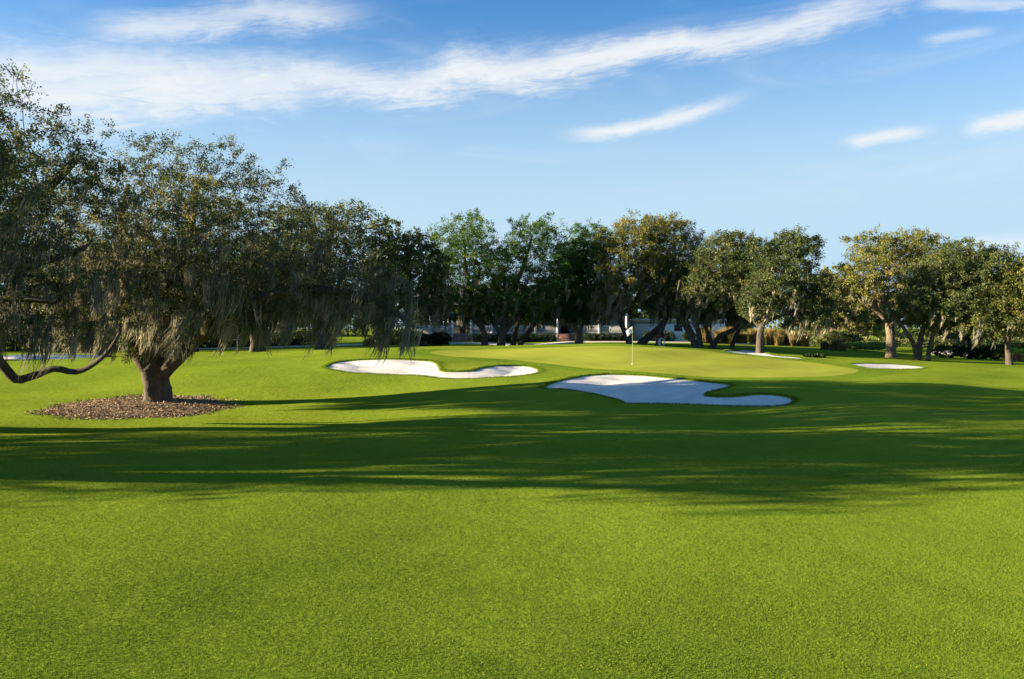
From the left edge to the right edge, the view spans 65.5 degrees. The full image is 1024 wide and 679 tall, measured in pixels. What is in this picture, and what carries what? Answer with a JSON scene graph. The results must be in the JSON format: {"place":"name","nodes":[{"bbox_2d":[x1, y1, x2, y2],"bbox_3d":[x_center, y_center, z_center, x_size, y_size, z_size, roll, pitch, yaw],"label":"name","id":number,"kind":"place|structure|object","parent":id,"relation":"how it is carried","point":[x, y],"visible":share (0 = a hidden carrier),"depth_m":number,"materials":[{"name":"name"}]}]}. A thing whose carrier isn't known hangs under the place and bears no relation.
{"place":"outdoors","nodes":[
{"label":"outdoors","id":0,"kind":"place"},
{"bbox_2d":[363,335,398,345],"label":"tall grass","id":1,"kind":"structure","parent":0,"point":[370,338],"depth_m":88.22,"materials":[{"name":"green plant"}]},
{"bbox_2d":[172,341,766,349],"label":"cart path","id":2,"kind":"structure","parent":0,"point":[508,344],"depth_m":92.44,"materials":[{"name":"concrete"}]},
{"bbox_2d":[0,329,1023,678],"bbox_3d":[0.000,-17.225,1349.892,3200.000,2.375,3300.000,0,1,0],"label":"ground","id":3,"kind":"structure","parent":0,"point":[298,387],"depth_m":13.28,"materials":[{"name":"green plant"}]},
{"bbox_2d":[0,273,35,348],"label":"oak tree","id":4,"kind":"object","parent":3,"relation":"on","point":[21,303],"depth_m":88.60,"materials":[{"name":"green plant"}]},
{"bbox_2d":[0,335,62,350],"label":"hedge","id":5,"kind":"object","parent":3,"relation":"on","point":[12,347],"visible":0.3,"depth_m":99.23,"materials":[{"name":"green plant"}]},
{"bbox_2d":[3,354,99,358],"bbox_3d":[-33.765,1.300,56.025,10.738,0.536,3.520,0,1,0],"label":"sand bunker","id":6,"kind":"object","parent":3,"relation":"on","point":[37,357],"visible":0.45,"depth_m":54.93},
{"bbox_2d":[21,238,101,352],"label":"oak tree","id":7,"kind":"object","parent":3,"relation":"on","point":[66,305],"depth_m":87.57,"materials":[{"name":"green plant"}]},
{"bbox_2d":[0,59,152,384],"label":"oak tree","id":8,"kind":"object","parent":3,"relation":"on","point":[32,197],"visible":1,"depth_m":22.56,"materials":[{"name":"green plant"}]},
{"bbox_2d":[26,228,174,356],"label":"oak tree","id":9,"kind":"object","parent":3,"relation":"on","point":[108,355],"visible":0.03,"depth_m":65.93,"materials":[{"name":"green plant"}]},
{"bbox_2d":[22,392,246,420],"bbox_3d":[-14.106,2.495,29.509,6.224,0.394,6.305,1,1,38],"label":"mulch bed","id":10,"kind":"object","parent":3,"relation":"on","point":[136,412],"visible":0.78,"depth_m":28.56,"materials":[{"name":"brown wood"}]},
{"bbox_2d":[19,128,425,402],"bbox_3d":[-10.830,-2.641,29.571,15.898,10.769,8.896,0,1,0],"label":"oak tree","id":11,"kind":"object","parent":10,"relation":"on","point":[164,322],"visible":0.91,"depth_m":28.11,"materials":[{"name":"green plant"}]},
{"bbox_2d":[6,328,337,346],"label":"undergrowth","id":12,"kind":"object","parent":3,"relation":"on","point":[298,335],"visible":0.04,"depth_m":117.59,"materials":[{"name":"green plant"}]},
{"bbox_2d":[153,249,224,351],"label":"oak tree","id":13,"kind":"object","parent":3,"relation":"on","point":[197,349],"depth_m":83.59,"materials":[{"name":"green plant"}]},
{"bbox_2d":[172,336,249,347],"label":"hedge","id":14,"kind":"object","parent":3,"relation":"on","point":[209,344],"visible":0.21,"depth_m":99.03,"materials":[{"name":"green plant"}]},
{"bbox_2d":[207,230,287,351],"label":"oak tree","id":15,"kind":"object","parent":3,"relation":"on","point":[256,347],"visible":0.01,"depth_m":77.44,"materials":[{"name":"green plant"}]},
{"bbox_2d":[231,335,315,346],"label":"hedge","id":16,"kind":"object","parent":3,"relation":"on","point":[295,341],"visible":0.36,"depth_m":99.20,"materials":[{"name":"green plant"}]},
{"bbox_2d":[255,196,405,349],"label":"oak tree","id":17,"kind":"object","parent":3,"relation":"on","point":[371,250],"visible":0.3,"depth_m":68.99,"materials":[{"name":"green plant"}]},
{"bbox_2d":[356,307,400,339],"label":"woodland tree","id":18,"kind":"object","parent":3,"relation":"on","point":[369,327],"visible":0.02,"depth_m":139.71,"materials":[{"name":"green plant"}]},
{"bbox_2d":[354,214,457,346],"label":"oak tree","id":19,"kind":"object","parent":3,"relation":"on","point":[427,279],"visible":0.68,"depth_m":72.96,"materials":[{"name":"green plant"}]},
{"bbox_2d":[410,330,452,346],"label":"shrub","id":20,"kind":"object","parent":3,"relation":"on","point":[437,339],"visible":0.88,"depth_m":81.42,"materials":[{"name":"green plant"}]},
{"bbox_2d":[329,360,537,378],"bbox_3d":[-3.958,1.506,39.326,11.040,0.785,7.080,0,1,0],"label":"sand bunker","id":21,"kind":"object","parent":3,"relation":"on","point":[403,367],"visible":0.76,"depth_m":40.08},
{"bbox_2d":[418,208,511,345],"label":"oak tree","id":22,"kind":"object","parent":3,"relation":"on","point":[466,273],"visible":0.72,"depth_m":78.79,"materials":[{"name":"green plant"}]},
{"bbox_2d":[471,333,511,341],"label":"hedge","id":23,"kind":"object","parent":3,"relation":"on","point":[478,338],"visible":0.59,"depth_m":96.65,"materials":[{"name":"green plant"}]},
{"bbox_2d":[399,285,628,340],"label":"building","id":24,"kind":"structure","parent":3,"relation":"on","point":[564,333],"depth_m":105.09,"materials":[{"name":"white paint"}]},
{"bbox_2d":[420,317,428,328],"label":"window","id":25,"kind":"structure","parent":24,"relation":"in","point":[427,317],"depth_m":105.13,"materials":[{"name":"grey glass"}]},
{"bbox_2d":[440,318,447,328],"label":"window","id":26,"kind":"structure","parent":24,"relation":"in","point":[442,327],"depth_m":105.13,"materials":[{"name":"grey glass"}]},
{"bbox_2d":[459,317,467,332],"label":"door","id":27,"kind":"structure","parent":24,"relation":"in","point":[463,324],"depth_m":105.08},
{"bbox_2d":[481,317,489,328],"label":"window","id":28,"kind":"structure","parent":24,"relation":"in","point":[487,325],"depth_m":105.13,"materials":[{"name":"grey glass"}]},
{"bbox_2d":[541,320,548,328],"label":"window","id":29,"kind":"structure","parent":24,"relation":"in","point":[546,327],"depth_m":105.13,"materials":[{"name":"grey glass"}]},
{"bbox_2d":[561,323,568,332],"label":"door","id":30,"kind":"structure","parent":24,"relation":"in","point":[564,329],"depth_m":105.08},
{"bbox_2d":[602,317,610,328],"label":"window","id":31,"kind":"structure","parent":24,"relation":"in","point":[604,325],"depth_m":105.13,"materials":[{"name":"grey glass"}]},
{"bbox_2d":[6,291,1023,336],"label":"distant woodland","id":32,"kind":"object","parent":3,"relation":"on","point":[779,324],"visible":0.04,"depth_m":208.82,"materials":[{"name":"green plant"}]},
{"bbox_2d":[466,211,579,345],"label":"oak tree","id":33,"kind":"object","parent":3,"relation":"on","point":[510,294],"visible":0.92,"depth_m":78.63,"materials":[{"name":"green plant"}]},
{"bbox_2d":[516,333,554,341],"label":"hedge","id":34,"kind":"object","parent":3,"relation":"on","point":[533,337],"visible":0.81,"depth_m":96.61,"materials":[{"name":"green plant"}]},
{"bbox_2d":[502,235,598,345],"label":"oak tree","id":35,"kind":"object","parent":3,"relation":"on","point":[559,311],"visible":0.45,"depth_m":82.36,"materials":[{"name":"green plant"}]},
{"bbox_2d":[549,217,626,343],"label":"oak tree","id":36,"kind":"object","parent":3,"relation":"on","point":[585,235],"visible":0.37,"depth_m":82.17,"materials":[{"name":"green plant"}]},
{"bbox_2d":[583,332,630,340],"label":"hedge","id":37,"kind":"object","parent":3,"relation":"on","point":[599,336],"visible":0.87,"depth_m":96.66,"materials":[{"name":"green plant"}]},
{"bbox_2d":[583,208,681,343],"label":"oak tree","id":38,"kind":"object","parent":3,"relation":"on","point":[640,287],"visible":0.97,"depth_m":79.44,"materials":[{"name":"green plant"}]},
{"bbox_2d":[625,294,649,318],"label":"woodland tree","id":39,"kind":"object","parent":3,"relation":"on","point":[633,314],"visible":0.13,"depth_m":149.01,"materials":[{"name":"green plant"}]},
{"bbox_2d":[405,345,892,380],"bbox_3d":[7.661,1.306,48.674,29.700,1.469,25.200,0,1,0],"label":"green collar","id":40,"kind":"object","parent":3,"relation":"on","point":[862,372],"visible":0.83,"depth_m":43.47,"materials":[{"name":"green plant"}]},
{"bbox_2d":[430,346,858,376],"bbox_3d":[7.681,1.232,48.633,27.280,1.244,22.660,0,1,0],"label":"putting green","id":41,"kind":"object","parent":40,"relation":"on","point":[689,362],"visible":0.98,"depth_m":47.89,"materials":[{"name":"green plant"}]},
{"bbox_2d":[626,326,632,364],"bbox_3d":[6.522,0.373,44.110,0.404,2.240,0.108,0,1,0],"label":"golf flag","id":42,"kind":"object","parent":41,"relation":"on","point":[629,331],"visible":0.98,"depth_m":44.10,"materials":[{"name":"fabric"}]},
{"bbox_2d":[642,330,675,341],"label":"hedge","id":43,"kind":"object","parent":3,"relation":"on","point":[668,336],"visible":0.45,"depth_m":98.69,"materials":[{"name":"green plant"}]},
{"bbox_2d":[545,375,791,405],"bbox_3d":[6.339,2.138,32.435,10.571,0.810,7.314,1,1,40],"label":"sand bunker","id":44,"kind":"object","parent":3,"relation":"on","point":[635,389],"visible":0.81,"depth_m":33.15},
{"bbox_2d":[633,209,714,344],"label":"oak tree","id":45,"kind":"object","parent":3,"relation":"on","point":[684,254],"visible":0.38,"depth_m":80.17,"materials":[{"name":"green plant"}]},
{"bbox_2d":[642,264,709,345],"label":"oak tree","id":46,"kind":"object","parent":3,"relation":"on","point":[657,311],"visible":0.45,"depth_m":79.11,"materials":[{"name":"green plant"}]},
{"bbox_2d":[628,319,724,341],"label":"building","id":47,"kind":"structure","parent":3,"relation":"on","point":[640,326],"depth_m":105.99,"materials":[{"name":"white paint"}]},
{"bbox_2d":[674,325,682,330],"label":"window","id":48,"kind":"structure","parent":47,"relation":"in","point":[680,328],"depth_m":105.93,"materials":[{"name":"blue glass"}]},
{"bbox_2d":[681,332,695,341],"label":"shrub","id":49,"kind":"object","parent":3,"relation":"on","point":[685,337],"visible":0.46,"depth_m":97.78,"materials":[{"name":"green plant"}]},
{"bbox_2d":[667,227,767,348],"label":"oak tree","id":50,"kind":"object","parent":3,"relation":"on","point":[721,293],"visible":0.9,"depth_m":75.73,"materials":[{"name":"green plant"}]},
{"bbox_2d":[690,235,781,348],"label":"oak tree","id":51,"kind":"object","parent":3,"relation":"on","point":[718,337],"visible":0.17,"depth_m":78.65,"materials":[{"name":"green plant"}]},
{"bbox_2d":[718,316,755,331],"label":"woodland tree","id":52,"kind":"object","parent":3,"relation":"on","point":[728,323],"visible":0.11,"depth_m":149.05,"materials":[{"name":"green plant"}]},
{"bbox_2d":[729,307,774,347],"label":"oak tree","id":53,"kind":"object","parent":3,"relation":"on","point":[733,341],"visible":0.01,"depth_m":82.80,"materials":[{"name":"brown plant"}]},
{"bbox_2d":[725,350,801,358],"bbox_3d":[19.609,1.120,68.182,6.100,0.603,23.793,0,1,6],"label":"sand bunker","id":54,"kind":"object","parent":3,"relation":"on","point":[750,352],"visible":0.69,"depth_m":64.06},
{"bbox_2d":[700,325,842,346],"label":"tall grass","id":55,"kind":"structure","parent":3,"relation":"on","point":[780,338],"depth_m":94.93,"materials":[{"name":"green plant"}]},
{"bbox_2d":[747,331,821,343],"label":"undergrowth","id":56,"kind":"object","parent":3,"relation":"on","point":[798,332],"visible":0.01,"depth_m":125.67,"materials":[{"name":"green plant"}]},
{"bbox_2d":[732,223,841,352],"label":"oak tree","id":57,"kind":"object","parent":3,"relation":"on","point":[795,294],"visible":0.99,"depth_m":66.86,"materials":[{"name":"green plant"}]},
{"bbox_2d":[803,353,825,357],"bbox_3d":[22.750,1.234,60.018,1.757,0.466,1.302,0,1,0],"label":"shrub","id":58,"kind":"object","parent":3,"relation":"on","point":[817,355],"visible":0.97,"depth_m":59.72,"materials":[{"name":"green plant"}]},
{"bbox_2d":[804,267,859,331],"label":"woodland tree","id":59,"kind":"object","parent":3,"relation":"on","point":[841,314],"visible":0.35,"depth_m":106.66,"materials":[{"name":"green plant"}]},
{"bbox_2d":[821,263,853,287],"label":"woodland tree","id":60,"kind":"object","parent":3,"relation":"on","point":[831,271],"visible":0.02,"depth_m":124.68,"materials":[{"name":"green plant"}]},
{"bbox_2d":[832,286,873,334],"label":"woodland tree","id":61,"kind":"object","parent":3,"relation":"on","point":[863,316],"visible":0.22,"depth_m":110.86,"materials":[{"name":"green plant"}]},
{"bbox_2d":[840,302,884,337],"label":"woodland tree","id":62,"kind":"object","parent":3,"relation":"on","point":[876,321],"visible":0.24,"depth_m":116.89,"materials":[{"name":"green plant"}]},
{"bbox_2d":[843,341,899,349],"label":"ground cover","id":63,"kind":"object","parent":3,"relation":"on","point":[870,345],"visible":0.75,"depth_m":88.04,"materials":[{"name":"green plant"}]},
{"bbox_2d":[818,330,863,343],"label":"shrub","id":64,"kind":"object","parent":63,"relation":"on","point":[845,336],"visible":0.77,"depth_m":91.38,"materials":[{"name":"green plant"}]},
{"bbox_2d":[871,326,897,338],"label":"shrub","id":65,"kind":"object","parent":3,"relation":"on","point":[880,333],"visible":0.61,"depth_m":107.62,"materials":[{"name":"green plant"}]},
{"bbox_2d":[854,364,921,368],"bbox_3d":[24.315,1.840,52.352,7.992,0.362,4.584,-1,1,-37],"label":"sand bunker","id":66,"kind":"object","parent":3,"relation":"on","point":[880,366],"visible":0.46,"depth_m":53.95},
{"bbox_2d":[832,224,954,357],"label":"oak tree","id":67,"kind":"object","parent":3,"relation":"on","point":[867,284],"visible":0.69,"depth_m":73.93,"materials":[{"name":"green plant"}]},
{"bbox_2d":[809,335,1023,348],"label":"undergrowth","id":68,"kind":"object","parent":3,"relation":"on","point":[1015,342],"visible":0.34,"depth_m":104.27,"materials":[{"name":"green plant"}]},
{"bbox_2d":[877,235,1003,360],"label":"oak tree","id":69,"kind":"object","parent":3,"relation":"on","point":[916,301],"visible":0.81,"depth_m":67.80,"materials":[{"name":"green plant"}]},
{"bbox_2d":[931,345,980,358],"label":"shrub","id":70,"kind":"object","parent":3,"relation":"on","point":[959,351],"visible":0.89,"depth_m":83.47,"materials":[{"name":"green plant"}]},
{"bbox_2d":[895,330,1022,346],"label":"undergrowth","id":71,"kind":"object","parent":3,"relation":"on","point":[905,336],"visible":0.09,"depth_m":123.16,"materials":[{"name":"green plant"}]},
{"bbox_2d":[913,241,1023,360],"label":"oak tree","id":72,"kind":"object","parent":3,"relation":"on","point":[950,326],"visible":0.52,"depth_m":66.40,"materials":[{"name":"green plant"}]},
{"bbox_2d":[944,332,1000,358],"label":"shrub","id":73,"kind":"object","parent":3,"relation":"on","point":[967,339],"visible":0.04,"depth_m":83.83,"materials":[{"name":"green plant"}]},
{"bbox_2d":[955,250,1023,364],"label":"oak tree","id":74,"kind":"object","parent":3,"relation":"on","point":[1008,328],"visible":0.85,"depth_m":64.93,"materials":[{"name":"green plant"}]},
{"bbox_2d":[965,343,1013,359],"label":"shrub","id":75,"kind":"object","parent":3,"relation":"on","point":[987,351],"visible":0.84,"depth_m":81.61,"materials":[{"name":"green plant"}]},
{"bbox_2d":[0,0,1023,328],"label":"sky","id":76,"kind":"structure","parent":0,"point":[836,119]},
{"bbox_2d":[819,338,848,351],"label":"bush","id":77,"kind":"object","parent":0,"point":[837,345],"depth_m":86.05,"materials":[{"name":"green plant"}]},
{"bbox_2d":[1002,353,1023,361],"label":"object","id":78,"kind":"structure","parent":0,"point":[1017,357],"depth_m":77.85,"materials":[{"name":"green plant"}]}
]}

